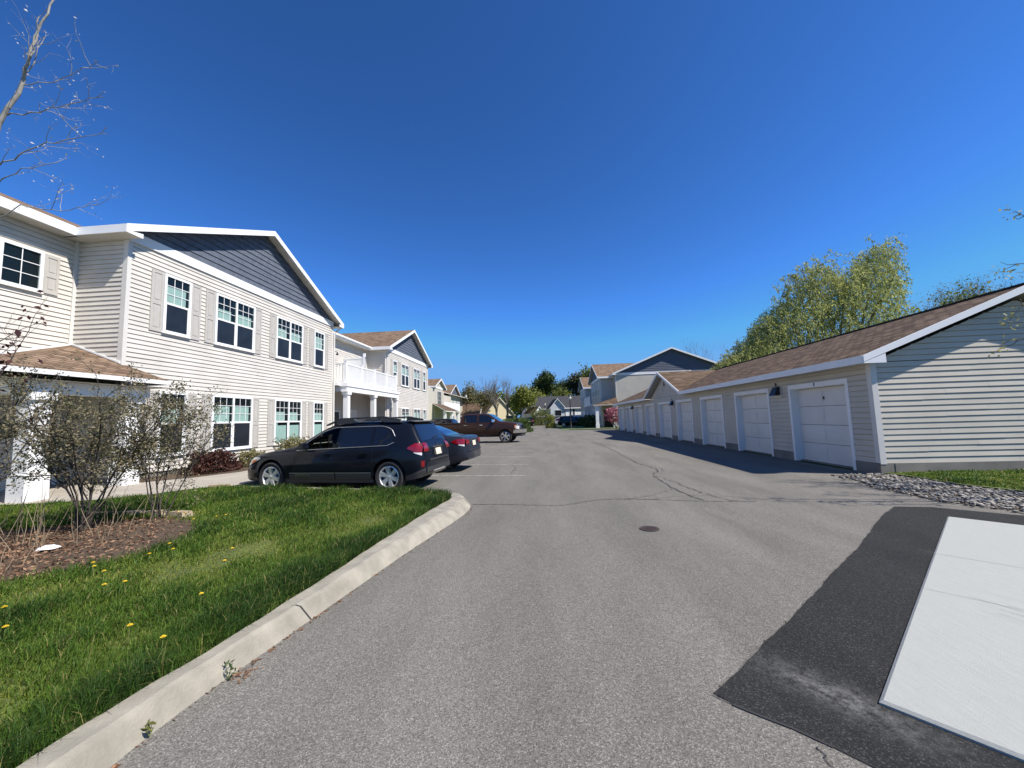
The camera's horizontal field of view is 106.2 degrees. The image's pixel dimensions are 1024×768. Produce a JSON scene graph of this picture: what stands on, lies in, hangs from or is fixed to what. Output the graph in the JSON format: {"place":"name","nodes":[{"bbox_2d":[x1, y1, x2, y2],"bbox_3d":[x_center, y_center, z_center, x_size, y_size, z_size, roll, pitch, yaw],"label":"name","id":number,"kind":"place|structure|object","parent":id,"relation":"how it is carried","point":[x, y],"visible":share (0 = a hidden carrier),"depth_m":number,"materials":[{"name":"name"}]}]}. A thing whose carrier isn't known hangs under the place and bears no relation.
{"place":"outdoors","nodes":[
{"label":"outdoors","id":0,"kind":"place"},
{"bbox_2d":[0,471,252,504],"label":"sidewalk","id":1,"kind":"structure","parent":0,"point":[235,478],"depth_m":9.44,"materials":[{"name":"concrete"}]},
{"bbox_2d":[139,464,248,481],"bbox_3d":[-8.931,4.259,28.826,3.700,0.001,37.500,-2,-5,5],"label":"mulch border","id":2,"kind":"object","parent":1,"relation":"on","point":[174,476],"visible":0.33,"depth_m":11.36,"materials":[{"name":"brown soil"}]},
{"bbox_2d":[178,448,243,475],"bbox_3d":[-9.515,2.439,12.226,1.378,0.785,2.022,-2,-5,5],"label":"barberry bush","id":3,"kind":"object","parent":2,"relation":"on","point":[214,461],"visible":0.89,"depth_m":11.95,"materials":[{"name":"red plant"}]},
{"bbox_2d":[236,447,265,466],"bbox_3d":[-9.219,2.591,13.649,0.989,0.685,1.115,-5,-6,34],"label":"evergreen bush","id":4,"kind":"object","parent":2,"relation":"on","point":[251,454],"visible":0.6,"depth_m":13.46,"materials":[{"name":"green plant"}]},
{"bbox_2d":[272,433,309,450],"bbox_3d":[-9.079,2.602,15.942,1.330,1.113,2.651,-2,-5,5],"label":"evergreen bush","id":5,"kind":"object","parent":2,"relation":"on","point":[294,442],"visible":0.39,"depth_m":15.62,"materials":[{"name":"green plant"}]},
{"bbox_2d":[0,193,432,502],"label":"apartment building","id":6,"kind":"structure","parent":0,"point":[250,320],"depth_m":12.60,"materials":[{"name":"beige plastic"}]},
{"bbox_2d":[0,237,44,293],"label":"window","id":7,"kind":"structure","parent":6,"relation":"in","point":[21,266],"depth_m":9.71,"materials":[{"name":"white"}]},
{"bbox_2d":[47,403,60,484],"bbox_3d":[-12.214,1.557,9.895,0.055,2.180,0.840,-2,-5,5],"label":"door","id":8,"kind":"structure","parent":6,"relation":"in","point":[48,467],"depth_m":10.21,"materials":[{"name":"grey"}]},
{"bbox_2d":[155,391,187,457],"bbox_3d":[-10.503,1.231,11.871,0.092,1.980,0.940,-2,-5,5],"label":"window","id":9,"kind":"structure","parent":6,"relation":"in","point":[172,395],"depth_m":11.94,"materials":[{"name":"black"}]},
{"bbox_2d":[160,273,192,338],"bbox_3d":[-10.614,-2.447,12.202,0.092,1.870,0.940,-2,-5,5],"label":"window","id":10,"kind":"structure","parent":6,"relation":"in","point":[177,293],"depth_m":12.18,"materials":[{"name":"white plastic"}]},
{"bbox_2d":[209,395,252,451],"bbox_3d":[-10.310,1.434,14.195,0.092,1.980,1.900,-2,-5,5],"label":"window","id":11,"kind":"structure","parent":6,"relation":"in","point":[240,409],"depth_m":14.25,"materials":[{"name":"white"}]},
{"bbox_2d":[214,292,255,352],"bbox_3d":[-10.420,-2.244,14.525,0.092,1.870,1.900,-2,-5,5],"label":"window","id":12,"kind":"structure","parent":6,"relation":"in","point":[234,326],"depth_m":14.44,"materials":[{"name":"white"}]},
{"bbox_2d":[273,399,301,445],"bbox_3d":[-10.053,1.704,17.282,0.092,1.980,1.880,-2,-5,5],"label":"window","id":13,"kind":"structure","parent":6,"relation":"in","point":[287,413],"depth_m":17.20,"materials":[{"name":"white"}]},
{"bbox_2d":[275,316,303,363],"bbox_3d":[-10.163,-1.974,17.613,0.092,1.870,1.880,-2,-5,5],"label":"window","id":14,"kind":"structure","parent":6,"relation":"in","point":[289,334],"depth_m":17.54,"materials":[{"name":"white plastic"}]},
{"bbox_2d":[313,402,323,436],"bbox_3d":[-9.862,1.905,19.576,0.092,1.980,0.940,-2,-5,5],"label":"window","id":15,"kind":"structure","parent":6,"relation":"in","point":[318,407],"depth_m":19.59,"materials":[{"name":"white"}]},
{"bbox_2d":[313,330,324,368],"bbox_3d":[-9.973,-1.774,19.906,0.092,1.870,0.940,-2,-5,5],"label":"window","id":16,"kind":"structure","parent":6,"relation":"in","point":[319,337],"depth_m":19.91,"materials":[{"name":"white glass"}]},
{"bbox_2d":[334,410,339,425],"bbox_3d":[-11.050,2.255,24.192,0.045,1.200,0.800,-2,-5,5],"label":"door","id":17,"kind":"structure","parent":6,"relation":"in","point":[336,412],"depth_m":24.21,"materials":[{"name":"white"}]},
{"bbox_2d":[350,410,356,420],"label":"door","id":18,"kind":"structure","parent":6,"relation":"in","point":[353,413],"depth_m":26.39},
{"bbox_2d":[393,360,397,384],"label":"window","id":19,"kind":"structure","parent":6,"relation":"in","point":[394,362],"depth_m":30.11,"materials":[{"name":"white glass"}]},
{"bbox_2d":[401,363,408,387],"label":"window","id":20,"kind":"structure","parent":6,"relation":"in","point":[404,368],"depth_m":32.13,"materials":[{"name":"white"}]},
{"bbox_2d":[401,408,408,419],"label":"window","id":21,"kind":"structure","parent":6,"relation":"in","point":[404,411],"depth_m":31.78,"materials":[{"name":"white"}]},
{"bbox_2d":[413,368,419,389],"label":"window","id":22,"kind":"structure","parent":6,"relation":"in","point":[416,373],"depth_m":35.11,"materials":[{"name":"white"}]},
{"bbox_2d":[414,409,419,417],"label":"window","id":23,"kind":"structure","parent":6,"relation":"in","point":[416,411],"depth_m":34.97,"materials":[{"name":"white"}]},
{"bbox_2d":[423,372,425,390],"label":"window","id":24,"kind":"structure","parent":6,"relation":"in","point":[424,373],"depth_m":37.42,"materials":[{"name":"white"}]},
{"bbox_2d":[0,483,454,767],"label":"lawn bank","id":25,"kind":"structure","parent":0,"point":[182,573],"depth_m":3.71,"materials":[{"name":"plant"}]},
{"bbox_2d":[0,517,199,582],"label":"mulch bed","id":26,"kind":"object","parent":25,"relation":"on","point":[161,534],"visible":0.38,"depth_m":4.97,"materials":[{"name":"brown wood"}]},
{"bbox_2d":[0,290,51,426],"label":"red leaved shrub","id":27,"kind":"object","parent":26,"relation":"on","point":[18,334],"visible":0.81,"depth_m":5.68,"materials":[{"name":"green plant"}]},
{"bbox_2d":[35,544,60,550],"bbox_3d":[-5.627,1.981,4.660,0.231,0.055,0.101,0,-5,-14],"label":"paper scrap","id":28,"kind":"object","parent":26,"relation":"on","point":[48,547],"visible":1,"depth_m":4.66,"materials":[{"name":"white paper"}]},
{"bbox_2d":[0,363,96,493],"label":"bare stemmed shrub","id":29,"kind":"object","parent":26,"relation":"on","point":[8,441],"visible":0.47,"depth_m":5.62,"materials":[{"name":"brown plant"}]},
{"bbox_2d":[0,0,123,219],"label":"budding tree","id":30,"kind":"object","parent":26,"relation":"on","point":[5,113],"visible":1,"depth_m":5.43,"materials":[{"name":"brown plant"}]},
{"bbox_2d":[0,482,166,570],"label":"dry stalks","id":31,"kind":"object","parent":26,"relation":"on","point":[44,526],"visible":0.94,"depth_m":5.14,"materials":[{"name":"brown plant"}]},
{"bbox_2d":[0,350,200,531],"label":"bare stemmed shrub","id":32,"kind":"object","parent":26,"relation":"on","point":[48,442],"visible":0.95,"depth_m":5.49,"materials":[{"name":"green plant"}]},
{"bbox_2d":[77,384,235,518],"bbox_3d":[-5.595,1.060,6.294,1.939,2.220,1.762,-2,-5,5],"label":"bare stemmed shrub","id":33,"kind":"object","parent":26,"relation":"on","point":[190,417],"visible":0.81,"depth_m":6.25,"materials":[{"name":"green plant"}]},
{"bbox_2d":[167,510,192,517],"bbox_3d":[-5.456,2.134,6.332,0.367,0.090,0.177,-3,-5,18],"label":"edging stone","id":34,"kind":"object","parent":26,"relation":"on","point":[179,514],"visible":0.71,"depth_m":6.27,"materials":[{"name":"stone"}]},
{"bbox_2d":[117,510,146,515],"bbox_3d":[-6.406,2.175,6.473,0.461,0.090,0.169,-2,-5,5],"label":"edging stone","id":35,"kind":"object","parent":25,"relation":"on","point":[134,511],"visible":0.43,"depth_m":6.40,"materials":[{"name":"stone"}]},
{"bbox_2d":[142,510,168,515],"bbox_3d":[-5.953,2.157,6.427,0.393,0.090,0.162,-2,-5,8],"label":"edging stone","id":36,"kind":"object","parent":25,"relation":"on","point":[165,511],"visible":0.43,"depth_m":6.37,"materials":[{"name":"stone"}]},
{"bbox_2d":[16,484,470,767],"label":"kerb","id":37,"kind":"structure","parent":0,"point":[109,738],"depth_m":2.38,"materials":[{"name":"grey concrete"}]},
{"bbox_2d":[428,379,467,422],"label":"apartment building","id":38,"kind":"structure","parent":0,"point":[444,401],"depth_m":60.09,"materials":[{"name":"grey"}]},
{"bbox_2d":[437,391,441,404],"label":"window","id":39,"kind":"structure","parent":38,"relation":"in","point":[439,395],"depth_m":59.39,"materials":[{"name":"white glass"}]},
{"bbox_2d":[6,425,1017,506],"bbox_3d":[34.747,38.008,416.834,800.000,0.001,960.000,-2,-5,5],"label":"ground","id":40,"kind":"structure","parent":0,"point":[560,427],"depth_m":11.53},
{"bbox_2d":[432,419,457,423],"bbox_3d":[-7.039,4.025,34.727,4.720,1.720,2.140,-3,-5,11],"label":"parked car","id":41,"kind":"object","parent":40,"relation":"on","point":[438,421],"visible":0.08,"depth_m":33.93,"materials":[{"name":"black paint"}]},
{"bbox_2d":[460,380,478,403],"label":"leafy tree","id":42,"kind":"object","parent":40,"relation":"on","point":[469,392],"visible":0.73,"depth_m":96.57,"materials":[{"name":"green plant"}]},
{"bbox_2d":[460,403,482,416],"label":"house","id":43,"kind":"structure","parent":40,"relation":"on","point":[467,408],"depth_m":93.41,"materials":[{"name":"brown"}]},
{"bbox_2d":[471,387,503,413],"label":"leafy tree","id":44,"kind":"object","parent":40,"relation":"on","point":[479,397],"visible":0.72,"depth_m":88.92,"materials":[{"name":"green plant"}]},
{"bbox_2d":[480,376,500,416],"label":"bare tree","id":45,"kind":"object","parent":40,"relation":"on","point":[494,399],"visible":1,"depth_m":84.65,"materials":[{"name":"grey plant"}]},
{"bbox_2d":[481,397,514,420],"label":"house","id":46,"kind":"structure","parent":40,"relation":"on","point":[502,408],"depth_m":92.57,"materials":[{"name":"beige"}]},
{"bbox_2d":[502,375,513,415],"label":"bare tree","id":47,"kind":"object","parent":40,"relation":"on","point":[507,395],"visible":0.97,"depth_m":84.89,"materials":[{"name":"grey plant"}]},
{"bbox_2d":[504,416,534,432],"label":"hedge bush","id":48,"kind":"object","parent":40,"relation":"on","point":[528,427],"visible":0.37,"depth_m":42.80,"materials":[{"name":"green plant"}]},
{"bbox_2d":[459,388,579,416],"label":"wood","id":49,"kind":"object","parent":40,"relation":"on","point":[502,394],"visible":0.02,"depth_m":144.63,"materials":[{"name":"brown plant"}]},
{"bbox_2d":[506,380,541,416],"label":"leafy tree","id":50,"kind":"object","parent":40,"relation":"on","point":[523,397],"visible":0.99,"depth_m":84.54,"materials":[{"name":"green plant"}]},
{"bbox_2d":[525,417,534,425],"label":"parked car","id":51,"kind":"object","parent":40,"relation":"on","point":[532,422],"visible":0.43,"depth_m":73.87,"materials":[{"name":"black paint"}]},
{"bbox_2d":[519,387,545,417],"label":"leafy tree","id":52,"kind":"object","parent":40,"relation":"on","point":[543,395],"visible":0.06,"depth_m":108.79,"materials":[{"name":"green plant"}]},
{"bbox_2d":[530,407,549,425],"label":"roadside shrub","id":53,"kind":"object","parent":40,"relation":"on","point":[542,413],"visible":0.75,"depth_m":76.60,"materials":[{"name":"green plant"}]},
{"bbox_2d":[530,367,569,395],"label":"leafy tree","id":54,"kind":"object","parent":40,"relation":"on","point":[545,379],"visible":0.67,"depth_m":120.78,"materials":[{"name":"green plant"}]},
{"bbox_2d":[545,414,556,427],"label":"roadside shrub","id":55,"kind":"object","parent":40,"relation":"on","point":[549,423],"visible":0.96,"depth_m":55.67,"materials":[{"name":"green plant"}]},
{"bbox_2d":[547,398,565,416],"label":"house","id":56,"kind":"structure","parent":40,"relation":"on","point":[556,406],"depth_m":90.27,"materials":[{"name":"grey"}]},
{"bbox_2d":[555,410,561,415],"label":"window","id":57,"kind":"structure","parent":56,"relation":"in","point":[557,412],"depth_m":90.10,"materials":[{"name":"black glass"}]},
{"bbox_2d":[548,384,572,395],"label":"leafy tree","id":58,"kind":"object","parent":40,"relation":"on","point":[561,392],"visible":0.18,"depth_m":111.42,"materials":[{"name":"green plant"}]},
{"bbox_2d":[554,376,574,394],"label":"leafy tree","id":59,"kind":"object","parent":40,"relation":"on","point":[565,384],"visible":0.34,"depth_m":120.53,"materials":[{"name":"green plant"}]},
{"bbox_2d":[559,398,580,415],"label":"house","id":60,"kind":"structure","parent":40,"relation":"on","point":[575,403],"depth_m":90.89,"materials":[{"name":"white"}]},
{"bbox_2d":[558,416,583,426],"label":"parked car","id":61,"kind":"object","parent":40,"relation":"on","point":[563,421],"visible":0.75,"depth_m":62.28,"materials":[{"name":"black paint"}]},
{"bbox_2d":[567,372,580,395],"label":"conifer tree","id":62,"kind":"object","parent":40,"relation":"on","point":[575,385],"visible":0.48,"depth_m":118.89,"materials":[{"name":"green plant"}]},
{"bbox_2d":[568,362,590,394],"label":"leafy tree","id":63,"kind":"object","parent":40,"relation":"on","point":[585,373],"visible":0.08,"depth_m":116.63,"materials":[{"name":"green plant"}]},
{"bbox_2d":[578,347,718,427],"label":"apartment building","id":64,"kind":"structure","parent":40,"relation":"on","point":[602,388],"depth_m":49.14,"materials":[{"name":"grey"}]},
{"bbox_2d":[604,410,611,426],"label":"door","id":65,"kind":"structure","parent":64,"relation":"in","point":[607,423],"depth_m":50.51,"materials":[{"name":"black"}]},
{"bbox_2d":[709,233,913,369],"bbox_3d":[23.036,-3.832,29.553,16.357,14.886,14.908,-2,-5,5],"label":"willow tree","id":66,"kind":"object","parent":40,"relation":"on","point":[764,339],"visible":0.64,"depth_m":28.41,"materials":[{"name":"green plant"}]},
{"bbox_2d":[613,283,1023,475],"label":"garage","id":67,"kind":"structure","parent":40,"relation":"on","point":[935,389],"depth_m":9.31,"materials":[{"name":"beige plastic"}]},
{"bbox_2d":[619,407,624,430],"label":"garage door","id":68,"kind":"structure","parent":67,"relation":"in","point":[621,410],"depth_m":39.26,"materials":[{"name":"white"}]},
{"bbox_2d":[626,406,632,431],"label":"garage door","id":69,"kind":"structure","parent":67,"relation":"in","point":[628,411],"depth_m":35.87,"materials":[{"name":"white metal"}]},
{"bbox_2d":[634,405,642,433],"bbox_3d":[10.531,2.911,31.545,0.320,2.320,2.400,-2,-5,5],"label":"garage door","id":70,"kind":"structure","parent":67,"relation":"in","point":[638,409],"depth_m":32.32,"materials":[{"name":"white metal"}]},
{"bbox_2d":[645,403,655,436],"bbox_3d":[10.245,2.610,28.100,0.320,2.320,2.400,-2,-5,5],"label":"garage door","id":71,"kind":"structure","parent":67,"relation":"in","point":[649,408],"depth_m":28.73,"materials":[{"name":"white metal"}]},
{"bbox_2d":[658,401,671,438],"bbox_3d":[9.958,2.309,24.655,0.320,2.320,2.400,-2,-5,5],"label":"garage door","id":72,"kind":"structure","parent":67,"relation":"in","point":[665,422],"depth_m":25.23,"materials":[{"name":"white metal"}]},
{"bbox_2d":[676,398,693,441],"bbox_3d":[9.671,2.008,21.210,0.320,2.320,2.400,-2,-5,5],"label":"garage door","id":73,"kind":"structure","parent":67,"relation":"in","point":[684,407],"depth_m":21.66,"materials":[{"name":"white metal"}]},
{"bbox_2d":[699,394,725,447],"bbox_3d":[9.385,1.707,17.765,0.320,2.320,2.400,-2,-5,5],"label":"garage door","id":74,"kind":"structure","parent":67,"relation":"in","point":[712,417],"depth_m":18.12,"materials":[{"name":"white metal"}]},
{"bbox_2d":[734,388,773,456],"bbox_3d":[9.098,1.406,14.320,0.320,2.320,2.400,-2,-5,5],"label":"garage door","id":75,"kind":"structure","parent":67,"relation":"in","point":[754,425],"depth_m":14.55,"materials":[{"name":"white metal"}]},
{"bbox_2d":[787,378,856,470],"bbox_3d":[8.811,1.105,10.875,0.320,2.320,2.400,-2,-5,5],"label":"garage door","id":76,"kind":"structure","parent":67,"relation":"in","point":[820,412],"depth_m":10.97,"materials":[{"name":"white metal"}]},
{"bbox_2d":[892,297,935,315],"bbox_3d":[40.582,-2.751,38.879,10.486,13.156,8.714,-2,-5,5],"label":"leafy tree","id":77,"kind":"object","parent":40,"relation":"on","point":[916,309],"depth_m":38.67,"materials":[{"name":"green plant"}]},
{"bbox_2d":[844,274,1000,328],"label":"bare tree","id":78,"kind":"object","parent":40,"relation":"on","point":[943,297],"visible":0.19,"depth_m":40.48,"materials":[{"name":"green plant"}]},
{"bbox_2d":[926,278,1011,309],"bbox_3d":[44.345,-3.152,38.301,7.542,13.636,9.550,-2,-5,5],"label":"leafy tree","id":79,"kind":"object","parent":40,"relation":"on","point":[957,296],"visible":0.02,"depth_m":37.23,"materials":[{"name":"green plant"}]},
{"bbox_2d":[920,273,1022,309],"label":"bare tree","id":80,"kind":"object","parent":40,"relation":"on","point":[971,289],"visible":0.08,"depth_m":40.82,"materials":[{"name":"green plant"}]},
{"bbox_2d":[0,0,1023,417],"label":"sky","id":81,"kind":"structure","parent":0,"point":[522,188],"materials":[{"name":"blue"}]},
{"bbox_2d":[523,406,541,417],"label":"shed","id":82,"kind":"structure","parent":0,"point":[527,413],"depth_m":85.43,"materials":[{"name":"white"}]},
{"bbox_2d":[521,396,579,418],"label":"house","id":83,"kind":"structure","parent":0,"point":[547,400],"depth_m":99.64,"materials":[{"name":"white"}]},
{"bbox_2d":[110,425,1023,767],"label":"road","id":84,"kind":"structure","parent":0,"point":[512,623],"depth_m":2.87,"materials":[{"name":"grey asphalt"}]},
{"bbox_2d":[140,719,155,737],"bbox_3d":[-1.837,1.739,1.941,0.104,0.096,0.057,-7,-7,44],"label":"weed","id":85,"kind":"object","parent":84,"relation":"on","point":[151,723],"visible":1,"depth_m":1.94,"materials":[{"name":"green plant"}]},
{"bbox_2d":[224,659,235,679],"bbox_3d":[-1.742,1.769,2.385,0.098,0.110,0.055,-5,-6,33],"label":"weed","id":86,"kind":"object","parent":84,"relation":"on","point":[230,666],"visible":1,"depth_m":2.38,"materials":[{"name":"green plant"}]},
{"bbox_2d":[241,481,259,485],"bbox_3d":[-5.454,4.188,28.280,0.172,0.148,38.028,-2,-5,3],"label":"sidewalk edge","id":87,"kind":"object","parent":84,"relation":"on","point":[255,483],"visible":0.1,"depth_m":9.81,"materials":[{"name":"concrete"}]},
{"bbox_2d":[111,509,471,767],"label":"kerb litter","id":88,"kind":"object","parent":84,"relation":"on","point":[235,675],"visible":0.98,"depth_m":2.46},
{"bbox_2d":[248,416,449,488],"bbox_3d":[-4.088,1.702,9.699,4.791,1.690,2.144,-3,-5,11],"label":"parked car","id":89,"kind":"object","parent":84,"relation":"on","point":[381,451],"visible":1,"depth_m":8.81,"materials":[{"name":"black paint"}]},
{"bbox_2d":[435,425,480,472],"bbox_3d":[-3.479,2.060,12.624,4.720,1.465,2.079,-3,-5,11],"label":"parked car","id":90,"kind":"object","parent":84,"relation":"on","point":[463,447],"visible":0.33,"depth_m":11.54,"materials":[{"name":"paint"}]},
{"bbox_2d":[435,413,526,442],"bbox_3d":[-2.107,2.988,26.145,6.090,1.955,2.388,-3,-5,11],"label":"pickup truck","id":91,"kind":"object","parent":84,"relation":"on","point":[485,425],"visible":0.78,"depth_m":25.19,"materials":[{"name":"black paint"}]},
{"bbox_2d":[463,437,536,475],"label":"parking lines","id":92,"kind":"object","parent":84,"relation":"on","point":[504,464],"visible":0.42,"depth_m":12.96,"materials":[{"name":"paint"}]},
{"bbox_2d":[640,526,658,531],"bbox_3d":[1.866,1.963,5.223,0.256,0.008,0.256,-2,-5,5],"label":"manhole cover","id":93,"kind":"object","parent":84,"relation":"on","point":[649,528],"visible":1,"depth_m":5.21,"materials":[{"name":"grey"}]},
{"bbox_2d":[473,438,833,767],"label":"pavement cracks","id":94,"kind":"object","parent":84,"relation":"on","point":[682,500],"visible":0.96,"depth_m":7.16,"materials":[{"name":"grey asphalt"}]},
{"bbox_2d":[714,506,1023,767],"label":"asphalt patch","id":95,"kind":"object","parent":84,"relation":"on","point":[819,664],"visible":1,"depth_m":2.37,"materials":[{"name":"black asphalt"}]},
{"bbox_2d":[713,507,892,767],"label":"patch edge","id":96,"kind":"object","parent":95,"relation":"on","point":[778,721],"visible":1,"depth_m":1.96,"materials":[{"name":"grey asphalt"}]},
{"bbox_2d":[879,517,1023,761],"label":"concrete pad","id":97,"kind":"object","parent":95,"relation":"on","point":[957,668],"visible":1,"depth_m":2.46,"materials":[{"name":"grey concrete"}]},
{"bbox_2d":[831,473,1023,512],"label":"river stones","id":98,"kind":"object","parent":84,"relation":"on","point":[983,497],"visible":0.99,"depth_m":6.85,"materials":[{"name":"grey stone"}]},
{"bbox_2d":[569,425,618,429],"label":"lawn","id":99,"kind":"structure","parent":0,"point":[577,427],"depth_m":49.16,"materials":[{"name":"green plant"}]},
{"bbox_2d":[568,394,571,427],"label":"street lamp","id":100,"kind":"object","parent":99,"relation":"on","point":[569,397],"visible":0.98,"depth_m":49.96,"materials":[{"name":"black metal"}]},
{"bbox_2d":[576,416,586,425],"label":"foundation bush","id":101,"kind":"object","parent":99,"relation":"on","point":[580,421],"visible":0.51,"depth_m":61.22,"materials":[{"name":"green plant"}]},
{"bbox_2d":[582,414,599,426],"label":"foundation bush","id":102,"kind":"object","parent":99,"relation":"on","point":[588,420],"visible":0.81,"depth_m":53.38,"materials":[{"name":"green plant"}]},
{"bbox_2d":[604,407,618,427],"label":"flowering tree","id":103,"kind":"object","parent":99,"relation":"on","point":[611,415],"visible":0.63,"depth_m":45.34,"materials":[{"name":"pink plant"}]},
{"bbox_2d":[680,334,730,361],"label":"bare tree","id":104,"kind":"object","parent":99,"relation":"on","point":[690,351],"visible":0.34,"depth_m":57.85,"materials":[{"name":"grey plant"}]},
{"bbox_2d":[889,468,1023,490],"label":"side lawn","id":105,"kind":"structure","parent":0,"point":[969,483],"depth_m":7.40,"materials":[{"name":"plant"}]},
{"bbox_2d":[987,205,1023,358],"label":"budding tree","id":106,"kind":"object","parent":105,"relation":"on","point":[1010,271],"visible":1,"depth_m":5.62,"materials":[{"name":"green plant"}]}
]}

